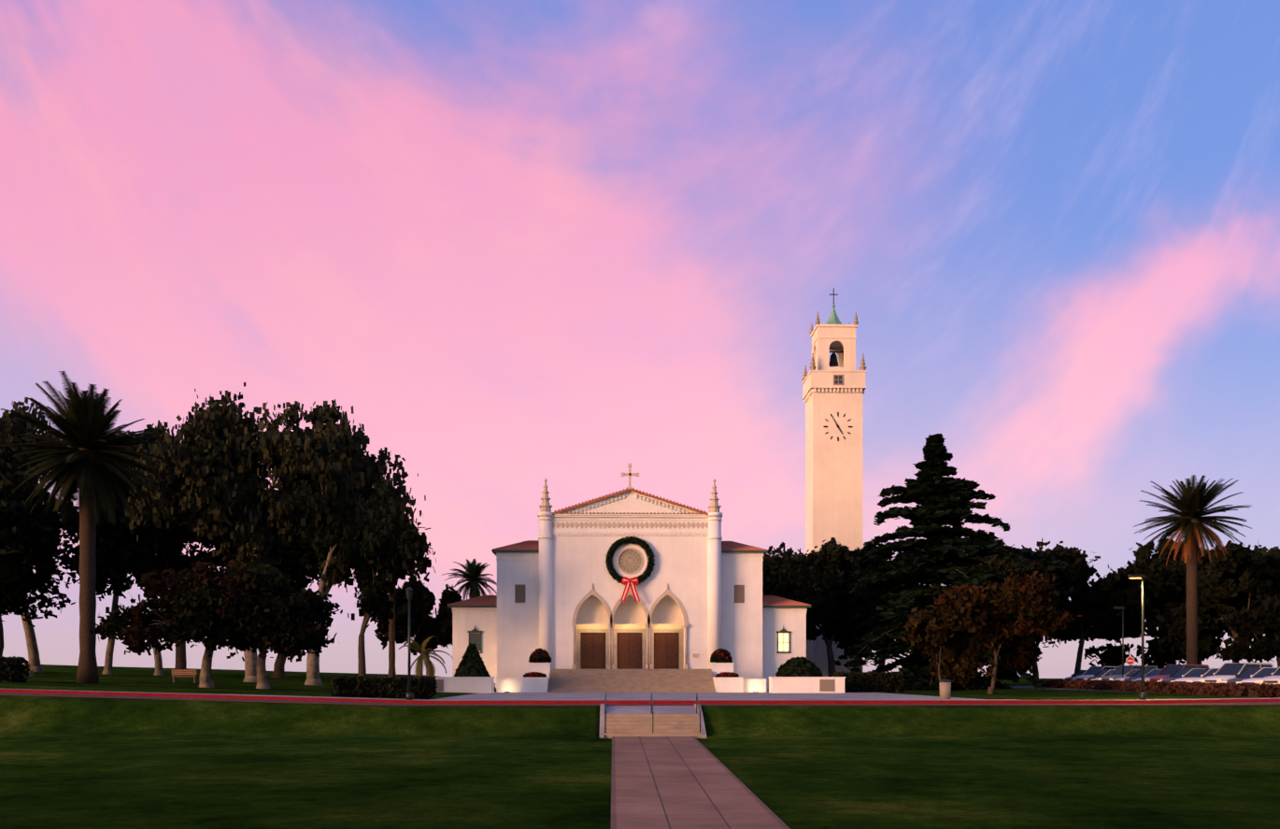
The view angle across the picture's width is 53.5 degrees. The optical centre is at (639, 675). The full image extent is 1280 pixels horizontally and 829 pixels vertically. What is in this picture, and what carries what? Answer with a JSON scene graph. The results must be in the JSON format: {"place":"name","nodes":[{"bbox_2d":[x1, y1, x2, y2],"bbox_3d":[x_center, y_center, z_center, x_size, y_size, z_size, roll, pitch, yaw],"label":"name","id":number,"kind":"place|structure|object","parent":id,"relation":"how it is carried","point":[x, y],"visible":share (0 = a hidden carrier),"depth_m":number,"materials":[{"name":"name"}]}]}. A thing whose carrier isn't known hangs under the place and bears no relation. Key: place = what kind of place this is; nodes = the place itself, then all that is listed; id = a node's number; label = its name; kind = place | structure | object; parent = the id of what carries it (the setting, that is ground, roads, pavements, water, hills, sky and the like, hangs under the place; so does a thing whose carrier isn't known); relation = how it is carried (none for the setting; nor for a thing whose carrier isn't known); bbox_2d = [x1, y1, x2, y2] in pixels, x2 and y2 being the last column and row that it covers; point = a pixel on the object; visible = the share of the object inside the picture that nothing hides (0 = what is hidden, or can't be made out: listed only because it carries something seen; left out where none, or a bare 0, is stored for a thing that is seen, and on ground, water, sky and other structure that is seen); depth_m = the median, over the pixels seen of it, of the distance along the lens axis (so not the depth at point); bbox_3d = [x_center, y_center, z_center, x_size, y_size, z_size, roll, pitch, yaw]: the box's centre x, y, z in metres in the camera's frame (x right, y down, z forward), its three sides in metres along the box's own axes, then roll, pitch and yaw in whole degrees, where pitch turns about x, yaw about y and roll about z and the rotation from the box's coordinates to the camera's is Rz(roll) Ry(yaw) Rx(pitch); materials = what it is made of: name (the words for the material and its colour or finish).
{"place":"outdoors","nodes":[
{"label":"outdoors","id":0,"kind":"place"},
{"bbox_2d":[0,663,1279,828],"bbox_3d":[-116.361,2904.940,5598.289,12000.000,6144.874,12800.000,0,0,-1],"label":"ground","id":1,"kind":"structure","parent":0,"point":[82,762],"depth_m":35.30,"materials":[{"name":"green plant"}]},
{"bbox_2d":[0,655,29,682],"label":"hedge","id":2,"kind":"object","parent":1,"relation":"on","point":[12,669],"visible":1,"depth_m":73.14,"materials":[{"name":"green plant"}]},
{"bbox_2d":[24,663,34,676],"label":"bench","id":3,"kind":"object","parent":1,"relation":"on","point":[31,672],"visible":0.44,"depth_m":91.35,"materials":[{"name":"brown wood"}]},
{"bbox_2d":[0,397,62,671],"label":"eucalyptus tree","id":4,"kind":"object","parent":1,"relation":"on","point":[30,633],"visible":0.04,"depth_m":109.97,"materials":[{"name":"green plant"}]},
{"bbox_2d":[0,457,75,626],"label":"dense tree","id":5,"kind":"object","parent":1,"relation":"on","point":[40,581],"visible":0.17,"depth_m":105.07,"materials":[{"name":"green plant"}]},
{"bbox_2d":[0,416,79,655],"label":"dense tree","id":6,"kind":"object","parent":1,"relation":"on","point":[26,539],"visible":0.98,"depth_m":94.45,"materials":[{"name":"green plant"}]},
{"bbox_2d":[0,370,172,682],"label":"canary palm","id":7,"kind":"object","parent":1,"relation":"on","point":[85,454],"visible":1,"depth_m":78.10,"materials":[{"name":"green plant"}]},
{"bbox_2d":[98,421,174,674],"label":"eucalyptus tree","id":8,"kind":"object","parent":1,"relation":"on","point":[109,650],"visible":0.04,"depth_m":108.56,"materials":[{"name":"green plant"}]},
{"bbox_2d":[117,429,180,675],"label":"eucalyptus tree","id":9,"kind":"object","parent":1,"relation":"on","point":[159,670],"visible":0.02,"depth_m":109.41,"materials":[{"name":"green plant"}]},
{"bbox_2d":[45,435,254,677],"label":"dense tree","id":10,"kind":"object","parent":1,"relation":"on","point":[121,552],"visible":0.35,"depth_m":101.49,"materials":[{"name":"green plant"}]},
{"bbox_2d":[89,554,272,687],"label":"flowering tree","id":11,"kind":"object","parent":1,"relation":"on","point":[191,602],"visible":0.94,"depth_m":72.82,"materials":[{"name":"green plant"}]},
{"bbox_2d":[171,668,198,682],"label":"bench","id":12,"kind":"object","parent":1,"relation":"on","point":[176,679],"visible":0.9,"depth_m":86.61,"materials":[{"name":"brown wood"}]},
{"bbox_2d":[122,382,322,682],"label":"eucalyptus tree","id":13,"kind":"object","parent":1,"relation":"on","point":[223,450],"visible":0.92,"depth_m":91.89,"materials":[{"name":"green plant"}]},
{"bbox_2d":[181,477,340,677],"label":"dense tree","id":14,"kind":"object","parent":1,"relation":"on","point":[298,558],"visible":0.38,"depth_m":106.20,"materials":[{"name":"green plant"}]},
{"bbox_2d":[213,561,342,688],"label":"flowering tree","id":15,"kind":"object","parent":1,"relation":"on","point":[286,625],"visible":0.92,"depth_m":74.19,"materials":[{"name":"green plant"}]},
{"bbox_2d":[256,398,426,684],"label":"eucalyptus tree","id":16,"kind":"object","parent":1,"relation":"on","point":[345,472],"visible":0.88,"depth_m":91.25,"materials":[{"name":"green plant"}]},
{"bbox_2d":[334,505,436,677],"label":"slim tree","id":17,"kind":"object","parent":1,"relation":"on","point":[409,545],"visible":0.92,"depth_m":88.86,"materials":[{"name":"green plant"}]},
{"bbox_2d":[387,522,426,677],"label":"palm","id":18,"kind":"object","parent":1,"relation":"on","point":[391,648],"visible":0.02,"depth_m":100.89,"materials":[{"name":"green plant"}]},
{"bbox_2d":[374,575,462,676],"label":"slim tree","id":19,"kind":"object","parent":1,"relation":"on","point":[424,625],"visible":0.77,"depth_m":103.17,"materials":[{"name":"green plant"}]},
{"bbox_2d":[398,635,453,676],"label":"palm tree","id":20,"kind":"object","parent":1,"relation":"on","point":[421,657],"visible":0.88,"depth_m":92.40,"materials":[{"name":"green plant"}]},
{"bbox_2d":[441,558,497,599],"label":"palm","id":21,"kind":"object","parent":1,"relation":"on","point":[472,573],"visible":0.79,"depth_m":123.69,"materials":[{"name":"green plant"}]},
{"bbox_2d":[0,688,1279,705],"bbox_3d":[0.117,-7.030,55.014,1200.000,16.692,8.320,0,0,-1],"label":"road","id":22,"kind":"structure","parent":1,"relation":"on","point":[653,701],"depth_m":58.93,"materials":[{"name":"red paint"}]},
{"bbox_2d":[599,703,706,738],"bbox_3d":[0.430,1.916,48.719,3.920,1.580,4.600,0,0,-1],"label":"garden stair","id":23,"kind":"object","parent":1,"relation":"on","point":[668,720],"visible":0.62,"depth_m":47.66,"materials":[{"name":"concrete"}]},
{"bbox_2d":[605,692,700,732],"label":"stair handrails","id":24,"kind":"object","parent":23,"relation":"on","point":[652,711],"visible":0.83,"depth_m":47.04,"materials":[{"name":"grey metal"}]},
{"bbox_2d":[762,541,808,639],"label":"tree","id":25,"kind":"object","parent":1,"relation":"on","point":[775,562],"visible":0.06,"depth_m":126.06,"materials":[{"name":"green plant"}]},
{"bbox_2d":[768,537,876,676],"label":"tree","id":26,"kind":"object","parent":1,"relation":"on","point":[803,577],"visible":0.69,"depth_m":122.27,"materials":[{"name":"green plant"}]},
{"bbox_2d":[801,288,866,676],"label":"bell tower","id":27,"kind":"structure","parent":1,"relation":"on","point":[832,398],"depth_m":134.99,"materials":[{"name":"paint"}]},
{"bbox_2d":[806,597,892,671],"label":"tree","id":28,"kind":"object","parent":1,"relation":"on","point":[846,642],"visible":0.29,"depth_m":124.59,"materials":[{"name":"green plant"}]},
{"bbox_2d":[830,670,905,692],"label":"hedge","id":29,"kind":"object","parent":1,"relation":"on","point":[874,681],"visible":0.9,"depth_m":88.45,"materials":[{"name":"green plant"}]},
{"bbox_2d":[834,552,931,666],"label":"tree","id":30,"kind":"object","parent":1,"relation":"on","point":[857,604],"visible":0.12,"depth_m":123.42,"materials":[{"name":"green plant"}]},
{"bbox_2d":[810,433,1066,690],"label":"cedar","id":31,"kind":"object","parent":1,"relation":"on","point":[936,494],"visible":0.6,"depth_m":103.30,"materials":[{"name":"green plant"}]},
{"bbox_2d":[901,605,1011,690],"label":"autumn tree","id":32,"kind":"object","parent":1,"relation":"on","point":[947,661],"visible":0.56,"depth_m":81.48,"materials":[{"name":"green plant"}]},
{"bbox_2d":[912,570,1081,694],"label":"autumn tree","id":33,"kind":"object","parent":1,"relation":"on","point":[988,609],"visible":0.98,"depth_m":80.08,"materials":[{"name":"brown plant"}]},
{"bbox_2d":[964,538,1073,684],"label":"pine tree","id":34,"kind":"object","parent":1,"relation":"on","point":[1004,566],"visible":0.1,"depth_m":123.76,"materials":[{"name":"green plant"}]},
{"bbox_2d":[1038,679,1073,687],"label":"red hedge","id":35,"kind":"object","parent":1,"relation":"on","point":[1045,683],"visible":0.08,"depth_m":110.98,"materials":[{"name":"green plant"}]},
{"bbox_2d":[1049,679,1084,687],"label":"red hedge","id":36,"kind":"object","parent":1,"relation":"on","point":[1056,683],"visible":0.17,"depth_m":106.24,"materials":[{"name":"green plant"}]},
{"bbox_2d":[1064,679,1094,688],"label":"red hedge","id":37,"kind":"object","parent":1,"relation":"on","point":[1072,684],"visible":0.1,"depth_m":101.21,"materials":[{"name":"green plant"}]},
{"bbox_2d":[1043,546,1150,672],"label":"pine tree","id":38,"kind":"object","parent":1,"relation":"on","point":[1094,620],"visible":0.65,"depth_m":131.04,"materials":[{"name":"green plant"}]},
{"bbox_2d":[1078,679,1121,689],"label":"red hedge","id":39,"kind":"object","parent":1,"relation":"on","point":[1087,685],"visible":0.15,"depth_m":96.16,"materials":[{"name":"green plant"}]},
{"bbox_2d":[1093,680,1139,690],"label":"red hedge","id":40,"kind":"object","parent":1,"relation":"on","point":[1104,685],"visible":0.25,"depth_m":90.94,"materials":[{"name":"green plant"}]},
{"bbox_2d":[1113,606,1123,677],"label":"lamp post","id":41,"kind":"object","parent":1,"relation":"on","point":[1118,607],"visible":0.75,"depth_m":100.28,"materials":[{"name":"grey metal"}]},
{"bbox_2d":[1111,680,1166,691],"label":"red hedge","id":42,"kind":"object","parent":1,"relation":"on","point":[1122,686],"visible":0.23,"depth_m":86.04,"materials":[{"name":"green plant"}]},
{"bbox_2d":[1094,538,1204,668],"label":"pine tree","id":43,"kind":"object","parent":1,"relation":"on","point":[1162,582],"visible":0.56,"depth_m":124.59,"materials":[{"name":"green plant"}]},
{"bbox_2d":[1132,681,1181,692],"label":"red hedge","id":44,"kind":"object","parent":1,"relation":"on","point":[1150,687],"visible":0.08,"depth_m":80.75,"materials":[{"name":"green plant"}]},
{"bbox_2d":[1148,596,1201,664],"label":"pine tree","id":45,"kind":"object","parent":1,"relation":"on","point":[1199,659],"visible":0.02,"depth_m":127.47,"materials":[{"name":"green plant"}]},
{"bbox_2d":[1154,681,1221,694],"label":"red hedge","id":46,"kind":"object","parent":1,"relation":"on","point":[1177,687],"visible":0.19,"depth_m":75.71,"materials":[{"name":"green plant"}]},
{"bbox_2d":[1133,474,1251,664],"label":"canary palm","id":47,"kind":"object","parent":1,"relation":"on","point":[1191,503],"visible":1,"depth_m":95.00,"materials":[{"name":"green plant"}]},
{"bbox_2d":[1182,682,1248,695],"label":"red hedge","id":48,"kind":"object","parent":1,"relation":"on","point":[1201,689],"visible":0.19,"depth_m":70.79,"materials":[{"name":"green plant"}]},
{"bbox_2d":[1155,540,1279,663],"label":"tree","id":49,"kind":"object","parent":1,"relation":"on","point":[1240,573],"visible":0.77,"depth_m":106.81,"materials":[{"name":"green plant"}]},
{"bbox_2d":[1210,682,1279,696],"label":"red hedge","id":50,"kind":"object","parent":1,"relation":"on","point":[1257,689],"visible":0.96,"depth_m":64.25,"materials":[{"name":"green plant"}]},
{"bbox_2d":[1229,542,1279,645],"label":"tree","id":51,"kind":"object","parent":1,"relation":"on","point":[1268,632],"depth_m":119.70,"materials":[{"name":"green plant"}]},
{"bbox_2d":[1229,554,1279,667],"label":"tree","id":52,"kind":"object","parent":1,"relation":"on","point":[1274,590],"visible":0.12,"depth_m":110.96,"materials":[{"name":"green plant"}]},
{"bbox_2d":[0,692,1279,705],"bbox_3d":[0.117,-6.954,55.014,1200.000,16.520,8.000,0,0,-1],"label":"curb","id":53,"kind":"structure","parent":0,"point":[394,704],"depth_m":58.00,"materials":[{"name":"concrete"}]},
{"bbox_2d":[0,0,1279,678],"label":"sky","id":54,"kind":"structure","parent":0,"point":[569,244],"materials":[{"name":"pink"}]},
{"bbox_2d":[14,688,1279,700],"bbox_3d":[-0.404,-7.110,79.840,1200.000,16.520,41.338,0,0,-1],"label":"pavement","id":55,"kind":"structure","parent":0,"point":[546,696],"depth_m":67.08,"materials":[{"name":"concrete"}]},
{"bbox_2d":[329,675,438,698],"bbox_3d":[-12.758,0.575,63.401,5.150,1.234,2.174,0,0,-1],"label":"hedge","id":56,"kind":"object","parent":55,"relation":"on","point":[425,687],"visible":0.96,"depth_m":62.54,"materials":[{"name":"green plant"}]},
{"bbox_2d":[405,586,412,699],"bbox_3d":[-10.887,-1.534,59.884,0.370,5.330,0.370,0,0,-24],"label":"lamp post","id":57,"kind":"object","parent":55,"relation":"on","point":[408,592],"visible":0.96,"depth_m":59.83,"materials":[{"name":"grey metal"}]},
{"bbox_2d":[454,642,496,691],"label":"cone shrub","id":58,"kind":"object","parent":55,"relation":"on","point":[471,663],"visible":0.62,"depth_m":92.26,"materials":[{"name":"green plant"}]},
{"bbox_2d":[447,463,810,690],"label":"chapel","id":59,"kind":"structure","parent":55,"relation":"on","point":[561,590],"depth_m":96.68,"materials":[{"name":"paint"}]},
{"bbox_2d":[605,536,654,584],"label":"wreath","id":60,"kind":"object","parent":59,"relation":"attached to","point":[612,571],"visible":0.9,"depth_m":96.09,"materials":[{"name":"green plant"}]},
{"bbox_2d":[620,576,639,601],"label":"ribbon bow","id":61,"kind":"object","parent":60,"relation":"attached to","point":[627,581],"visible":1,"depth_m":95.84,"materials":[{"name":"red fabric"}]},
{"bbox_2d":[547,668,715,692],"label":"chapel steps","id":62,"kind":"structure","parent":55,"relation":"on","point":[631,680],"depth_m":89.85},
{"bbox_2d":[435,662,845,693],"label":"planter walls","id":63,"kind":"structure","parent":55,"relation":"on","point":[776,684],"depth_m":85.41,"materials":[{"name":"paint"}]},
{"bbox_2d":[523,671,546,677],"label":"poinsettia","id":64,"kind":"object","parent":63,"relation":"on","point":[533,675],"visible":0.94,"depth_m":88.72,"materials":[{"name":"red plant"}]},
{"bbox_2d":[527,647,551,662],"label":"poinsettia","id":65,"kind":"object","parent":63,"relation":"on","point":[539,655],"visible":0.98,"depth_m":92.45,"materials":[{"name":"green plant"}]},
{"bbox_2d":[710,648,732,662],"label":"poinsettia","id":66,"kind":"object","parent":63,"relation":"on","point":[720,655],"visible":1,"depth_m":92.75,"materials":[{"name":"green plant"}]},
{"bbox_2d":[714,671,739,677],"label":"poinsettia","id":67,"kind":"object","parent":63,"relation":"on","point":[727,675],"visible":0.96,"depth_m":89.04,"materials":[{"name":"red plant"}]},
{"bbox_2d":[775,655,823,676],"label":"round shrub","id":68,"kind":"object","parent":63,"relation":"in","point":[799,666],"visible":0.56,"depth_m":90.02,"materials":[{"name":"green plant"}]},
{"bbox_2d":[938,679,951,698],"bbox_3d":[15.152,0.656,63.032,0.620,1.000,0.620,0,0,-1],"label":"litter bin","id":69,"kind":"object","parent":55,"relation":"on","point":[945,688],"visible":0.94,"depth_m":62.80,"materials":[{"name":"brown"}]},
{"bbox_2d":[1127,574,1146,699],"bbox_3d":[24.041,-1.868,61.318,0.802,6.040,0.320,0,0,-1],"label":"lamp post","id":70,"kind":"object","parent":55,"relation":"on","point":[1142,694],"visible":0.92,"depth_m":61.27,"materials":[{"name":"grey metal"}]},
{"bbox_2d":[610,736,790,828],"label":"walk path","id":71,"kind":"structure","parent":0,"point":[675,782],"depth_m":27.20,"materials":[{"name":"beige concrete"}]},
{"bbox_2d":[981,685,1140,692],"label":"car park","id":72,"kind":"structure","parent":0,"point":[1024,687],"depth_m":103.53,"materials":[{"name":"grey asphalt"}]},
{"bbox_2d":[1062,669,1086,680],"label":"car","id":73,"kind":"object","parent":72,"relation":"on","point":[1078,673],"visible":0.12,"depth_m":116.69,"materials":[{"name":"blue glass"}]},
{"bbox_2d":[1072,666,1118,680],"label":"car","id":74,"kind":"object","parent":72,"relation":"on","point":[1090,671],"visible":0.19,"depth_m":110.36,"materials":[{"name":"grey paint"}]},
{"bbox_2d":[1084,668,1109,680],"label":"car","id":75,"kind":"object","parent":72,"relation":"on","point":[1101,673],"visible":0.06,"depth_m":107.80,"materials":[{"name":"blue glass"}]},
{"bbox_2d":[1093,668,1115,680],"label":"car","id":76,"kind":"object","parent":72,"relation":"on","point":[1109,672],"visible":0.08,"depth_m":105.00,"materials":[{"name":"blue glass"}]},
{"bbox_2d":[1111,668,1139,680],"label":"car","id":77,"kind":"object","parent":72,"relation":"on","point":[1132,672],"visible":0.1,"depth_m":98.81,"materials":[{"name":"grey paint"}]},
{"bbox_2d":[1098,665,1157,680],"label":"car","id":78,"kind":"object","parent":72,"relation":"on","point":[1116,673],"visible":0.15,"depth_m":101.39,"materials":[{"name":"grey paint"}]},
{"bbox_2d":[1125,655,1134,691],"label":"stop sign","id":79,"kind":"object","parent":72,"relation":"on","point":[1130,661],"visible":0.94,"depth_m":84.16,"materials":[{"name":"red metal"}]},
{"bbox_2d":[1120,668,1151,681],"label":"car","id":80,"kind":"object","parent":72,"relation":"on","point":[1136,675],"visible":0.08,"depth_m":95.57,"materials":[{"name":"blue glass"}]},
{"bbox_2d":[1131,668,1162,681],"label":"car","id":81,"kind":"object","parent":72,"relation":"on","point":[1152,672],"visible":0.15,"depth_m":92.73,"materials":[{"name":"blue glass"}]},
{"bbox_2d":[1145,663,1209,682],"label":"car","id":82,"kind":"object","parent":72,"relation":"on","point":[1166,671],"visible":0.27,"depth_m":89.44,"materials":[{"name":"grey paint"}]},
{"bbox_2d":[1157,668,1207,682],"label":"car","id":83,"kind":"object","parent":72,"relation":"on","point":[1177,674],"visible":0.12,"depth_m":86.61,"materials":[{"name":"blue glass"}]},
{"bbox_2d":[1170,668,1210,682],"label":"car","id":84,"kind":"object","parent":72,"relation":"on","point":[1192,674],"visible":0.15,"depth_m":83.38,"materials":[{"name":"grey paint"}]},
{"bbox_2d":[1188,668,1219,682],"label":"car","id":85,"kind":"object","parent":72,"relation":"on","point":[1210,672],"visible":0.12,"depth_m":80.81,"materials":[{"name":"white paint"}]},
{"bbox_2d":[1199,662,1274,682],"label":"car","id":86,"kind":"object","parent":72,"relation":"on","point":[1226,672],"visible":0.27,"depth_m":77.28,"materials":[{"name":"grey paint"}]},
{"bbox_2d":[1222,667,1261,683],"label":"car","id":87,"kind":"object","parent":72,"relation":"on","point":[1245,673],"visible":0.19,"depth_m":74.58,"materials":[{"name":"blue glass"}]},
{"bbox_2d":[1236,667,1278,683],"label":"car","id":88,"kind":"object","parent":72,"relation":"on","point":[1261,673],"visible":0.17,"depth_m":71.57,"materials":[{"name":"white paint"}]},
{"bbox_2d":[1257,666,1279,683],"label":"car","id":89,"kind":"object","parent":72,"relation":"on","point":[1274,678],"visible":0.54,"depth_m":68.06,"materials":[{"name":"grey paint"}]}
]}

